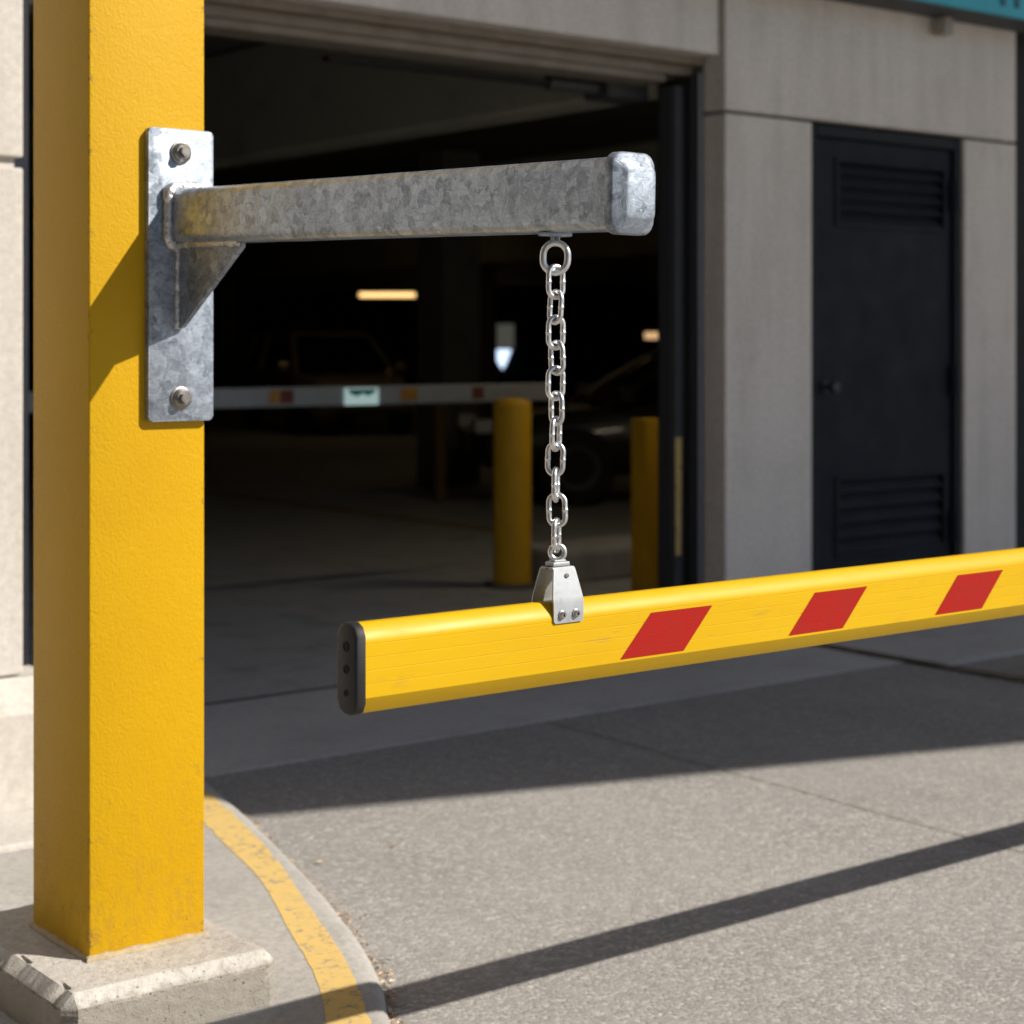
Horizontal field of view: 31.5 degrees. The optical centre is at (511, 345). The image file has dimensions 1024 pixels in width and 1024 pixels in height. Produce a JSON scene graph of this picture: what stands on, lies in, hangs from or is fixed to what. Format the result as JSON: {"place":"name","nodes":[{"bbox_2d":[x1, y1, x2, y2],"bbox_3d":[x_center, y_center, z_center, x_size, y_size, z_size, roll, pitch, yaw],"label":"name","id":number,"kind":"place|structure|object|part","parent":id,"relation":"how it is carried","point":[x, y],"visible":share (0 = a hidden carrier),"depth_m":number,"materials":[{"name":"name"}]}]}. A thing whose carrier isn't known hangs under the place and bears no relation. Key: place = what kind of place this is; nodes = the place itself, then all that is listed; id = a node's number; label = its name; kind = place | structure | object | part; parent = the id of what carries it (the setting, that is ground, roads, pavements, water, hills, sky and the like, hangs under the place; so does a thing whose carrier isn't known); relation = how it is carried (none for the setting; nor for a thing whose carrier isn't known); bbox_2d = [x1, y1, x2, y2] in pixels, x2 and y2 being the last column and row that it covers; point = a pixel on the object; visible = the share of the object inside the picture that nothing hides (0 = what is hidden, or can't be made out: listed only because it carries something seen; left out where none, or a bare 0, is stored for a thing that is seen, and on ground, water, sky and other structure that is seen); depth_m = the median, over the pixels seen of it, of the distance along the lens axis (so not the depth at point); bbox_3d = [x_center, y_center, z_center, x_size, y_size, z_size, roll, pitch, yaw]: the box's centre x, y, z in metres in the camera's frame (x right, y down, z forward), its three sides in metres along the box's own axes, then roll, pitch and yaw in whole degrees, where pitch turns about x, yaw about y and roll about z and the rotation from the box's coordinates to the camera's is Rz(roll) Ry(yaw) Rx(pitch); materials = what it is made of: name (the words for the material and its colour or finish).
{"place":"outdoors","nodes":[
{"label":"outdoors","id":0,"kind":"place"},
{"bbox_2d":[0,0,33,853],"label":"stone pier","id":1,"kind":"structure","parent":0,"point":[16,755],"depth_m":5.21,"materials":[{"name":"stone"}]},
{"bbox_2d":[0,827,316,1023],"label":"pavement island","id":2,"kind":"structure","parent":0,"point":[237,903],"depth_m":4.24,"materials":[{"name":"concrete"}]},
{"bbox_2d":[0,904,274,1023],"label":"footing","id":3,"kind":"object","parent":2,"relation":"on","point":[218,972],"visible":0.71,"depth_m":3.57,"materials":[{"name":"concrete"}]},
{"bbox_2d":[29,0,208,962],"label":"yellow post","id":4,"kind":"object","parent":3,"relation":"on","point":[118,674],"visible":1,"depth_m":3.67,"materials":[{"name":"metal"}]},
{"bbox_2d":[145,127,655,421],"bbox_3d":[-0.258,-0.144,3.208,0.146,0.596,1.340,0,0,-40],"label":"support arm","id":5,"kind":"object","parent":4,"relation":"attached to","point":[201,230],"visible":1,"depth_m":3.35},
{"bbox_2d":[540,239,570,552],"bbox_3d":[0.069,0.080,2.857,0.044,0.495,0.036,0,0,-38],"label":"hanging chain","id":6,"kind":"object","parent":5,"relation":"hanging from","point":[556,524],"visible":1,"depth_m":2.85,"materials":[{"name":"metal"}]},
{"bbox_2d":[338,542,1023,715],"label":"barrier boom","id":7,"kind":"object","parent":6,"relation":"hanging from","point":[559,628],"visible":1,"depth_m":2.94,"materials":[{"name":"yellow metal"}]},
{"bbox_2d":[29,388,630,702],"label":"garage floor","id":8,"kind":"structure","parent":0,"point":[289,589],"depth_m":12.70,"materials":[{"name":"concrete"}]},
{"bbox_2d":[242,331,413,434],"bbox_3d":[-3.062,0.560,29.581,2.120,1.620,4.530,0,0,-23],"label":"parked car","id":9,"kind":"object","parent":8,"relation":"on","point":[309,358],"visible":0.69,"depth_m":28.79,"materials":[{"name":"beige paint"}]},
{"bbox_3d":[-4.284,0.100,30.596,0.165,0.580,1.021,0,0,-21],"label":"side window","id":10,"kind":"part","parent":9,"relation":"part of","materials":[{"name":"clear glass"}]},
{"bbox_3d":[-3.685,0.100,29.188,0.166,0.580,1.850,0,0,-24],"label":"side window","id":11,"kind":"part","parent":9,"relation":"part of","materials":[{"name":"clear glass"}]},
{"bbox_2d":[204,491,492,530],"bbox_3d":[-1.746,1.365,15.514,0.150,0.001,5.400,0,0,-38],"label":"floor stripe","id":12,"kind":"object","parent":8,"relation":"on","point":[364,512],"visible":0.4,"depth_m":14.95,"materials":[{"name":"white paint"}]},
{"bbox_2d":[484,398,535,589],"bbox_3d":[0.002,0.833,10.344,0.320,1.074,0.320,0,0,-38],"label":"bollard","id":13,"kind":"object","parent":8,"relation":"on","point":[511,493],"visible":0.95,"depth_m":10.25,"materials":[{"name":"metal"}]},
{"bbox_2d":[14,0,1023,665],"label":"parking garage","id":14,"kind":"structure","parent":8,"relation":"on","point":[714,110],"depth_m":9.23,"materials":[{"name":"concrete"}]},
{"bbox_2d":[29,383,548,412],"bbox_3d":[-1.601,0.273,9.343,4.600,0.105,0.044,0,0,-38],"label":"height rail","id":15,"kind":"object","parent":14,"relation":"attached to","point":[261,397],"visible":0.56,"depth_m":10.02,"materials":[{"name":"grey metal"}]},
{"bbox_2d":[344,388,378,404],"bbox_3d":[-0.821,0.277,9.912,0.220,0.093,0.016,0,0,-38],"label":"sign plate","id":16,"kind":"object","parent":15,"relation":"attached to","point":[361,396],"visible":1,"depth_m":9.91,"materials":[{"name":"white"}]},
{"bbox_2d":[358,270,415,296],"bbox_3d":[-2.609,-1.474,37.936,1.200,0.908,0.140,0,0,0],"label":"tube light","id":17,"kind":"object","parent":14,"relation":"hanging from","point":[387,293],"visible":0.96,"depth_m":37.88,"materials":[{"name":"yellow"}]},
{"bbox_2d":[497,313,521,383],"bbox_3d":[-0.227,0.330,39.983,0.900,2.100,0.120,0,0,0],"label":"exit door","id":18,"kind":"structure","parent":14,"relation":"attached to","point":[509,347],"depth_m":39.98,"materials":[{"name":"grey"}]},
{"bbox_2d":[497,313,521,383],"bbox_3d":[-0.227,0.330,40.013,0.900,2.100,0.060,0,0,0],"label":"door leaf","id":19,"kind":"structure","parent":18,"relation":"in","point":[511,372],"depth_m":39.98,"materials":[{"name":"paint"}]},
{"bbox_2d":[643,328,657,338],"bbox_3d":[1.947,-1.009,23.983,0.420,1.838,0.140,0,0,0],"label":"tube light","id":20,"kind":"object","parent":14,"relation":"hanging from","point":[651,333],"visible":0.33,"depth_m":23.93,"materials":[{"name":"brown"}]},
{"bbox_2d":[812,124,960,570],"bbox_3d":[1.873,0.152,9.143,1.154,2.456,0.178,0,0,-38],"label":"service door","id":21,"kind":"structure","parent":14,"relation":"attached to","point":[886,347],"depth_m":9.15,"materials":[{"name":"blue paint"}]},
{"bbox_2d":[816,138,949,569],"bbox_3d":[1.864,0.173,9.153,1.035,2.374,0.040,0,0,-38],"label":"door leaf","id":22,"kind":"structure","parent":21,"relation":"in","point":[883,296],"depth_m":9.11,"materials":[{"name":"blue paint"}]},
{"bbox_2d":[832,0,1023,33],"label":"teal canopy","id":23,"kind":"object","parent":14,"relation":"attached to","point":[1007,15],"visible":1,"depth_m":9.14,"materials":[{"name":"teal metal"}]},
{"bbox_2d":[934,16,952,36],"bbox_3d":[2.203,-1.631,9.256,0.070,0.092,0.075,0,0,-38],"label":"wall sensor","id":24,"kind":"object","parent":23,"relation":"attached to","point":[943,25],"depth_m":9.23,"materials":[{"name":"plastic"}]},
{"bbox_2d":[456,347,657,506],"bbox_3d":[1.810,0.670,16.518,4.530,1.400,2.120,0,0,-8],"label":"parked car","id":25,"kind":"object","parent":8,"relation":"on","point":[596,426],"visible":0.35,"depth_m":15.49,"materials":[{"name":"black paint"}]},
{"bbox_3d":[1.794,0.260,15.782,1.850,0.460,0.166,0,0,-7],"label":"side window","id":26,"kind":"part","parent":25,"relation":"part of","materials":[{"name":"black glass"}]},
{"bbox_2d":[631,418,657,590],"bbox_3d":[0.727,0.882,9.806,0.220,0.975,0.220,0,0,-38],"label":"bollard","id":27,"kind":"object","parent":8,"relation":"on","point":[644,503],"visible":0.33,"depth_m":9.76,"materials":[{"name":"yellow metal"}]},
{"bbox_2d":[204,645,906,776],"bbox_3d":[-0.177,1.428,7.076,4.035,0.104,1.010,0,0,-38],"label":"driveway apron","id":28,"kind":"object","parent":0,"point":[243,735],"visible":0.36,"depth_m":6.86,"materials":[{"name":"concrete"}]},
{"bbox_2d":[823,644,1023,679],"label":"apron joint","id":29,"kind":"object","parent":28,"relation":"on","point":[926,662],"visible":0.79,"depth_m":7.85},
{"bbox_2d":[204,645,1023,1023],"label":"road","id":30,"kind":"structure","parent":0,"point":[546,873],"depth_m":4.92,"materials":[{"name":"concrete"}]},
{"bbox_2d":[204,782,390,1023],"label":"kerb","id":31,"kind":"structure","parent":30,"relation":"on","point":[348,945],"depth_m":4.12,"materials":[{"name":"concrete"}]},
{"bbox_2d":[204,790,370,1023],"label":"kerb stripe","id":32,"kind":"object","parent":31,"relation":"on","point":[220,821],"visible":0.81,"depth_m":4.20,"materials":[{"name":"yellow paint"}]},
{"bbox_2d":[212,786,407,1023],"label":"leaf litter","id":33,"kind":"object","parent":30,"relation":"on","point":[390,1011],"visible":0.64,"depth_m":4.00,"materials":[{"name":"brown plant"}]},
{"bbox_2d":[547,721,1023,851],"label":"road joint","id":34,"kind":"object","parent":30,"relation":"on","point":[798,789],"visible":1,"depth_m":5.61,"materials":[{"name":"grey concrete"}]},
{"bbox_2d":[820,615,1023,666],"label":"pavement","id":35,"kind":"structure","parent":0,"point":[973,642],"depth_m":8.35,"materials":[{"name":"concrete"}]}
]}

